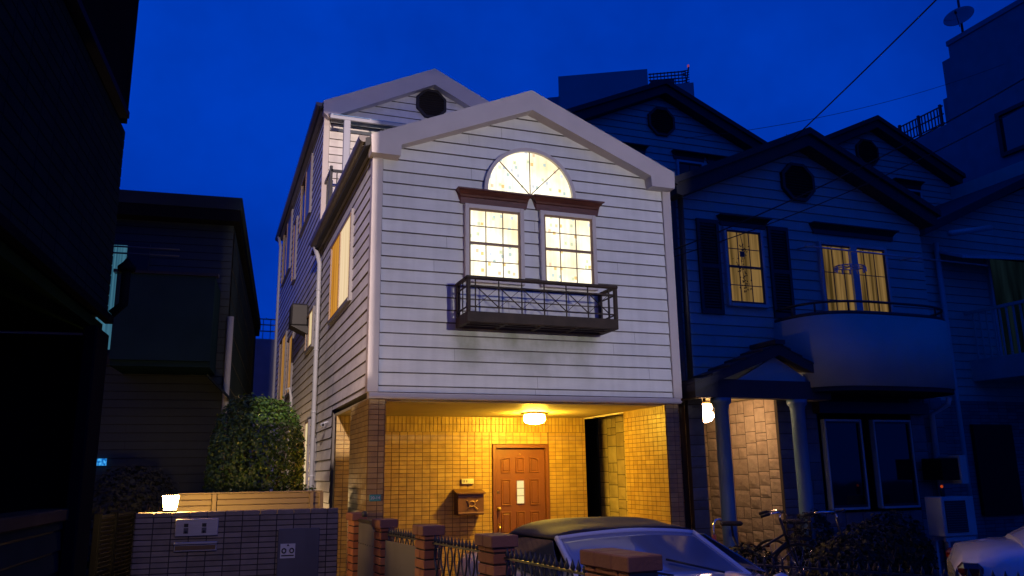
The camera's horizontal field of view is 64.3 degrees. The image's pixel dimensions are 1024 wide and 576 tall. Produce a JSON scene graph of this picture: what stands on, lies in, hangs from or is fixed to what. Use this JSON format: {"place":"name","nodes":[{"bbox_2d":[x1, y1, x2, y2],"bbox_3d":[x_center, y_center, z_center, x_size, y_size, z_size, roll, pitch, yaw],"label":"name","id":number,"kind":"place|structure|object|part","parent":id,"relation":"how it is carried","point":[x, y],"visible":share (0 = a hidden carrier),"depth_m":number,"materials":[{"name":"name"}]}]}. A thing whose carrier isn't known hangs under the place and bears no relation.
{"place":"outdoors","nodes":[
{"label":"outdoors","id":0,"kind":"place"},
{"bbox_2d":[0,189,260,575],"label":"back house","id":1,"kind":"structure","parent":0,"point":[182,331],"depth_m":11.03,"materials":[{"name":"grey"}]},
{"bbox_2d":[23,242,150,364],"bbox_3d":[-5.758,0.183,11.055,1.450,1.700,0.033,3,-13,-15],"label":"balcony window","id":2,"kind":"structure","parent":1,"relation":"in","point":[141,262],"depth_m":11.26,"materials":[{"name":"blue glass"}]},
{"bbox_2d":[96,459,106,465],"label":"small lit window","id":3,"kind":"structure","parent":1,"relation":"in","point":[100,462],"depth_m":10.65,"materials":[{"name":"blue glass"}]},
{"bbox_2d":[130,508,338,575],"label":"tiled gate wall","id":4,"kind":"structure","parent":0,"point":[288,542],"depth_m":7.29,"materials":[{"name":"tile"}]},
{"bbox_2d":[162,495,178,512],"bbox_3d":[-3.054,1.931,7.291,0.134,0.142,0.134,4,-14,-20],"label":"gate lamp","id":5,"kind":"object","parent":4,"relation":"on","point":[170,503],"visible":1,"depth_m":7.24,"materials":[{"name":"white glass"}]},
{"bbox_2d":[276,528,319,575],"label":"meter door","id":6,"kind":"structure","parent":4,"relation":"in","point":[298,548],"depth_m":7.39,"materials":[{"name":"grey paint"}]},
{"bbox_2d":[247,318,278,490],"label":"distant low building","id":7,"kind":"structure","parent":0,"point":[263,367],"depth_m":24.99,"materials":[{"name":"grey concrete"}]},
{"bbox_2d":[372,518,397,575],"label":"brick pier","id":8,"kind":"structure","parent":0,"point":[381,526],"depth_m":7.46,"materials":[{"name":"brown brick"}]},
{"bbox_2d":[412,524,444,575],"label":"brick pier","id":9,"kind":"structure","parent":0,"point":[424,534],"depth_m":6.45,"materials":[{"name":"brown brick"}]},
{"bbox_2d":[385,527,416,575],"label":"iron fence panel","id":10,"kind":"object","parent":9,"relation":"attached to","point":[400,557],"visible":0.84,"depth_m":7.06,"materials":[{"name":"black metal"}]},
{"bbox_2d":[432,534,479,575],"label":"iron fence panel","id":11,"kind":"object","parent":9,"relation":"attached to","point":[438,541],"visible":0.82,"depth_m":6.07,"materials":[{"name":"black metal"}]},
{"bbox_2d":[269,69,684,575],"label":"white house","id":12,"kind":"structure","parent":0,"point":[467,276],"depth_m":10.32,"materials":[{"name":"white wood"}]},
{"bbox_2d":[276,331,287,407],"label":"window","id":13,"kind":"structure","parent":12,"relation":"in","point":[283,342],"depth_m":19.58,"materials":[{"name":"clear glass"}]},
{"bbox_2d":[281,209,293,286],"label":"window","id":14,"kind":"structure","parent":12,"relation":"in","point":[287,238],"depth_m":20.48,"materials":[{"name":"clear glass"}]},
{"bbox_2d":[284,332,294,397],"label":"window","id":15,"kind":"structure","parent":12,"relation":"in","point":[290,342],"depth_m":17.82,"materials":[{"name":"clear glass"}]},
{"bbox_2d":[291,216,298,284],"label":"window","id":16,"kind":"structure","parent":12,"relation":"in","point":[295,236],"depth_m":18.40,"materials":[{"name":"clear glass"}]},
{"bbox_2d":[299,153,313,237],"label":"window","id":17,"kind":"structure","parent":12,"relation":"in","point":[306,186],"depth_m":16.70,"materials":[{"name":"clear glass"}]},
{"bbox_2d":[303,419,310,490],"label":"window","id":18,"kind":"structure","parent":12,"relation":"in","point":[307,423],"depth_m":13.76,"materials":[{"name":"white glass"}]},
{"bbox_2d":[304,305,315,354],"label":"window","id":19,"kind":"structure","parent":12,"relation":"in","point":[309,338],"depth_m":14.46,"materials":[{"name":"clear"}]},
{"bbox_2d":[313,438,315,489],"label":"window","id":20,"kind":"structure","parent":12,"relation":"in","point":[315,438],"depth_m":12.95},
{"bbox_2d":[328,208,354,324],"bbox_3d":[-2.417,-0.247,11.498,0.065,1.240,1.900,4,-14,-20],"label":"window","id":21,"kind":"structure","parent":12,"relation":"in","point":[341,260],"depth_m":11.32,"materials":[{"name":"glass"}]},
{"bbox_2d":[369,494,380,500],"bbox_3d":[-1.473,2.258,8.769,0.125,0.070,0.020,4,-14,-20],"label":"address plate","id":22,"kind":"object","parent":12,"relation":"attached to","point":[375,497],"visible":1,"depth_m":8.76,"materials":[{"name":"blue metal"}]},
{"bbox_2d":[461,479,473,483],"bbox_3d":[-0.631,2.747,11.574,0.180,0.075,0.035,4,-14,-20],"label":"nameplate","id":23,"kind":"object","parent":12,"relation":"attached to","point":[467,481],"visible":1,"depth_m":11.56,"materials":[{"name":"beige ceramic"}]},
{"bbox_2d":[452,489,485,514],"bbox_3d":[-0.599,2.996,11.417,0.425,0.350,0.230,4,-14,-20],"label":"mailbox","id":24,"kind":"object","parent":12,"relation":"attached to","point":[468,501],"visible":1,"depth_m":11.35,"materials":[{"name":"brown metal"}]},
{"bbox_2d":[463,203,524,285],"bbox_3d":[-0.213,-0.520,9.857,0.759,0.969,0.102,4,-14,-20],"label":"window","id":25,"kind":"structure","parent":12,"relation":"in","point":[494,242],"depth_m":9.86,"materials":[{"name":"white glass"}]},
{"bbox_2d":[496,448,545,533],"bbox_3d":[0.135,3.268,11.780,0.769,1.870,0.120,4,-14,-20],"label":"front door","id":26,"kind":"structure","parent":12,"relation":"in","point":[520,474],"depth_m":11.88,"materials":[{"name":"brown wood"}]},
{"bbox_2d":[483,148,575,197],"bbox_3d":[0.223,-1.453,10.232,1.224,0.616,0.075,4,-14,-20],"label":"arched window","id":27,"kind":"structure","parent":12,"relation":"in","point":[519,170],"depth_m":10.24,"materials":[{"name":"white glass"}]},
{"bbox_2d":[520,412,547,423],"bbox_3d":[0.308,1.792,11.193,0.390,0.153,0.390,4,-14,-20],"label":"ceiling lamp","id":28,"kind":"object","parent":12,"relation":"attached to","point":[534,417],"visible":1,"depth_m":11.07,"materials":[{"name":"white glass"}]},
{"bbox_2d":[538,210,597,290],"bbox_3d":[0.703,-0.462,10.191,0.764,0.979,0.102,4,-14,-20],"label":"window","id":29,"kind":"structure","parent":12,"relation":"in","point":[567,241],"depth_m":10.19,"materials":[{"name":"white glass"}]},
{"bbox_2d":[474,532,517,575],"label":"brick pier","id":30,"kind":"structure","parent":0,"point":[492,547],"depth_m":5.36,"materials":[{"name":"brown brick"}]},
{"bbox_2d":[504,548,586,575],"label":"iron fence panel","id":31,"kind":"object","parent":30,"relation":"attached to","point":[571,570],"visible":0.9,"depth_m":4.88,"materials":[{"name":"black metal"}]},
{"bbox_2d":[119,0,1015,338],"label":"sky","id":32,"kind":"structure","parent":0,"point":[224,94],"materials":[{"name":"blue"}]},
{"bbox_2d":[547,65,693,108],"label":"tower block","id":33,"kind":"structure","parent":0,"point":[576,90],"depth_m":47.15,"materials":[{"name":"grey concrete"}]},
{"bbox_2d":[825,115,1023,541],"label":"third house","id":34,"kind":"structure","parent":0,"point":[980,220],"depth_m":14.58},
{"bbox_2d":[908,189,922,197],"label":"window","id":35,"kind":"structure","parent":34,"relation":"in","point":[917,192],"depth_m":18.78,"materials":[{"name":"clear glass"}]},
{"bbox_2d":[969,424,1023,515],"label":"ground window","id":36,"kind":"structure","parent":34,"relation":"in","point":[996,467],"depth_m":13.81,"materials":[{"name":"black glass"}]},
{"bbox_2d":[983,254,1023,355],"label":"window","id":37,"kind":"structure","parent":34,"relation":"in","point":[1005,277],"depth_m":14.97,"materials":[{"name":"black glass"}]},
{"bbox_2d":[898,0,1023,187],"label":"apartment block","id":38,"kind":"structure","parent":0,"point":[996,39],"depth_m":19.92,"materials":[{"name":"grey"}]},
{"bbox_2d":[690,64,1002,137],"bbox_3d":[7.541,-4.134,17.723,8.712,2.908,0.010,3,-13,-17],"label":"overhead cable","id":39,"kind":"object","parent":38,"relation":"attached to","point":[842,112],"visible":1,"depth_m":17.46,"materials":[{"name":"black rubber"}]},
{"bbox_2d":[943,0,973,32],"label":"satellite dish","id":40,"kind":"object","parent":38,"relation":"on","point":[959,15],"visible":0.98,"depth_m":20.77,"materials":[{"name":"black metal"}]},
{"bbox_2d":[994,101,1023,157],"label":"window","id":41,"kind":"structure","parent":38,"relation":"in","point":[1010,129],"depth_m":19.13,"materials":[{"name":"black"}]},
{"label":"ground","id":42,"kind":"structure","parent":0,"visible":0},
{"bbox_2d":[0,508,68,575],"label":"side wall","id":43,"kind":"structure","parent":42,"relation":"on","point":[30,542],"depth_m":4.30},
{"bbox_2d":[0,0,138,575],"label":"building","id":44,"kind":"structure","parent":42,"relation":"on","point":[66,66],"depth_m":4.89,"materials":[{"name":"tile"}]},
{"bbox_2d":[88,509,137,575],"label":"slatted gate","id":45,"kind":"structure","parent":42,"relation":"on","point":[115,517],"depth_m":8.32,"materials":[{"name":"black metal"}]},
{"bbox_2d":[86,465,178,575],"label":"dark hedge","id":46,"kind":"object","parent":42,"relation":"on","point":[120,486],"visible":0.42,"depth_m":9.23,"materials":[{"name":"green plant"}]},
{"bbox_2d":[177,490,323,512],"bbox_3d":[-2.725,2.854,8.438,1.467,1.447,0.060,4,-14,-20],"label":"beige board fence","id":47,"kind":"object","parent":42,"relation":"on","point":[266,500],"visible":0.24,"depth_m":8.56,"materials":[{"name":"beige wood"}]},
{"bbox_2d":[202,392,306,508],"bbox_3d":[-3.128,2.592,9.912,1.228,2.628,1.206,4,-14,-20],"label":"round shrub","id":48,"kind":"object","parent":42,"relation":"on","point":[250,405],"visible":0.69,"depth_m":9.74,"materials":[{"name":"green plant"}]},
{"bbox_2d":[299,484,315,490],"bbox_3d":[-2.694,3.291,10.477,0.470,1.498,0.479,4,-14,-20],"label":"green plant","id":49,"kind":"object","parent":42,"relation":"on","point":[309,488],"visible":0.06,"depth_m":10.64,"materials":[{"name":"green plant"}]},
{"bbox_2d":[346,512,366,575],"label":"brick pier","id":50,"kind":"structure","parent":42,"relation":"on","point":[352,518],"depth_m":8.37,"materials":[{"name":"brown brick"}]},
{"bbox_2d":[357,511,374,575],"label":"sheet gate","id":51,"kind":"structure","parent":50,"relation":"attached to","point":[366,547],"depth_m":8.06,"materials":[{"name":"metal"}]},
{"bbox_2d":[580,548,662,575],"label":"brick pier","id":52,"kind":"structure","parent":42,"relation":"on","point":[609,562],"depth_m":4.02,"materials":[{"name":"brown brick"}]},
{"bbox_2d":[565,79,987,575],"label":"neighbour house","id":53,"kind":"structure","parent":42,"relation":"on","point":[813,378],"depth_m":11.66,"materials":[{"name":"blue wood"}]},
{"bbox_2d":[676,159,703,174],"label":"window","id":54,"kind":"structure","parent":53,"relation":"in","point":[682,166],"depth_m":16.66,"materials":[{"name":"clear glass"}]},
{"bbox_2d":[702,398,713,422],"bbox_3d":[2.699,1.706,11.408,0.236,0.350,0.236,4,-14,-20],"label":"hanging porch lantern","id":55,"kind":"object","parent":53,"relation":"hanging from","point":[708,415],"visible":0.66,"depth_m":11.32,"materials":[{"name":"white glass"}]},
{"bbox_2d":[733,233,751,292],"bbox_3d":[3.265,-0.359,11.561,0.306,0.874,0.009,4,-14,-20],"label":"hanging plant","id":56,"kind":"object","parent":53,"relation":"hanging from","point":[742,253],"visible":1,"depth_m":11.56,"materials":[{"name":"green plant"}]},
{"bbox_2d":[721,226,768,308],"bbox_3d":[3.307,-0.290,11.577,0.670,1.150,0.102,4,-14,-20],"label":"window","id":57,"kind":"structure","parent":53,"relation":"in","point":[754,265],"depth_m":11.56,"materials":[{"name":"yellow glass"}]},
{"bbox_2d":[820,419,870,509],"bbox_3d":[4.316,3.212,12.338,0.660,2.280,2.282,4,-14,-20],"label":"window","id":58,"kind":"structure","parent":53,"relation":"in","point":[842,439],"depth_m":11.45,"materials":[{"name":"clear glass"}]},
{"bbox_2d":[674,78,1023,249],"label":"overhead cable","id":59,"kind":"object","parent":53,"relation":"attached to","point":[855,169],"visible":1,"depth_m":10.80,"materials":[{"name":"black rubber"}]},
{"bbox_2d":[675,106,1023,256],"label":"overhead cable","id":60,"kind":"object","parent":53,"relation":"attached to","point":[852,189],"visible":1,"depth_m":10.78,"materials":[{"name":"black rubber"}]},
{"bbox_2d":[834,251,866,274],"bbox_3d":[4.909,-0.387,11.858,0.500,0.310,0.340,4,-14,-20],"label":"clothes hanger rack","id":61,"kind":"object","parent":53,"relation":"hanging from","point":[836,268],"visible":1,"depth_m":11.82,"materials":[{"name":"metal"}]},
{"bbox_2d":[815,241,893,311],"bbox_3d":[5.157,0.002,12.211,1.290,1.350,0.102,4,-14,-20],"label":"window","id":62,"kind":"structure","parent":53,"relation":"in","point":[875,282],"depth_m":12.24,"materials":[{"name":"yellow glass"}]},
{"bbox_2d":[791,0,936,140],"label":"overhead cable","id":63,"kind":"object","parent":53,"relation":"on","point":[928,7],"visible":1,"depth_m":10.26,"materials":[{"name":"black rubber"}]},
{"bbox_2d":[868,420,920,508],"bbox_3d":[5.526,2.530,11.763,0.710,1.240,0.102,4,-14,-20],"label":"window","id":64,"kind":"structure","parent":53,"relation":"in","point":[895,472],"depth_m":11.75,"materials":[{"name":"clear glass"}]},
{"bbox_2d":[921,455,968,483],"bbox_3d":[6.229,2.616,11.732,0.460,0.400,0.370,4,-14,-20],"label":"meter box","id":65,"kind":"object","parent":53,"relation":"attached to","point":[950,469],"visible":1,"depth_m":11.61,"materials":[{"name":"paint"}]},
{"bbox_2d":[945,526,1023,575],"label":"white sedan","id":66,"kind":"object","parent":42,"relation":"on","point":[999,556],"visible":0.95,"depth_m":6.83,"materials":[{"name":"paint"}]},
{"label":"driveway","id":67,"kind":"structure","parent":0,"visible":0},
{"bbox_2d":[457,516,787,575],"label":"convertible car","id":68,"kind":"object","parent":67,"relation":"on","point":[682,551],"visible":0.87,"depth_m":5.99,"materials":[{"name":"white paint"}]},
{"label":"side window","id":69,"kind":"part","parent":68,"relation":"part of","materials":[{"name":"black glass"}]},
{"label":"side window","id":70,"kind":"part","parent":68,"relation":"part of","materials":[{"name":"glass"}]},
{"bbox_2d":[712,518,722,540],"bbox_3d":[2.371,3.093,9.265,0.202,0.919,0.900,4,-14,-20],"label":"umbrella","id":71,"kind":"object","parent":67,"relation":"on","point":[713,527],"visible":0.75,"depth_m":9.37,"materials":[{"name":"metal"}]},
{"bbox_2d":[728,542,782,575],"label":"garden bush","id":72,"kind":"object","parent":67,"relation":"on","point":[746,550],"visible":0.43,"depth_m":8.43,"materials":[{"name":"green plant"}]},
{"bbox_2d":[746,556,1019,575],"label":"iron fence panel","id":73,"kind":"object","parent":67,"relation":"on","point":[858,571],"visible":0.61,"depth_m":6.28,"materials":[{"name":"black metal"}]},
{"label":"front yard paving","id":74,"kind":"structure","parent":0,"visible":0},
{"bbox_2d":[720,509,827,575],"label":"bicycle","id":75,"kind":"object","parent":74,"relation":"on","point":[782,547],"visible":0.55,"depth_m":9.41,"materials":[{"name":"metal"}]},
{"bbox_2d":[790,508,834,575],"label":"garden bush","id":76,"kind":"object","parent":74,"relation":"on","point":[819,519],"visible":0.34,"depth_m":10.34,"materials":[{"name":"green plant"}]},
{"bbox_2d":[751,509,884,575],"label":"bicycle","id":77,"kind":"object","parent":74,"relation":"on","point":[836,513],"visible":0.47,"depth_m":9.58,"materials":[{"name":"metal"}]},
{"bbox_2d":[805,537,896,575],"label":"garden bush","id":78,"kind":"object","parent":74,"relation":"on","point":[863,547],"visible":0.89,"depth_m":8.56,"materials":[{"name":"green plant"}]},
{"bbox_2d":[826,520,920,575],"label":"garden bush","id":79,"kind":"object","parent":74,"relation":"on","point":[892,546],"visible":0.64,"depth_m":9.29,"materials":[{"name":"green plant"}]},
{"bbox_2d":[856,510,937,574],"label":"garden bush","id":80,"kind":"object","parent":74,"relation":"on","point":[927,552],"visible":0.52,"depth_m":10.01,"materials":[{"name":"green plant"}]},
{"bbox_2d":[876,525,938,575],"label":"garden bush","id":81,"kind":"object","parent":74,"relation":"on","point":[933,552],"visible":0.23,"depth_m":10.44,"materials":[{"name":"green plant"}]},
{"bbox_2d":[924,496,977,575],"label":"air conditioner","id":82,"kind":"object","parent":74,"relation":"on","point":[950,518],"visible":0.93,"depth_m":10.86,"materials":[{"name":"grey paint"}]},
{"bbox_2d":[940,485,944,496],"bbox_3d":[5.793,2.729,10.976,0.060,0.150,0.057,4,-14,-20],"label":"red lamp","id":83,"kind":"object","parent":82,"relation":"on","point":[942,492],"visible":1,"depth_m":10.95,"materials":[{"name":"red plastic"}]}
]}

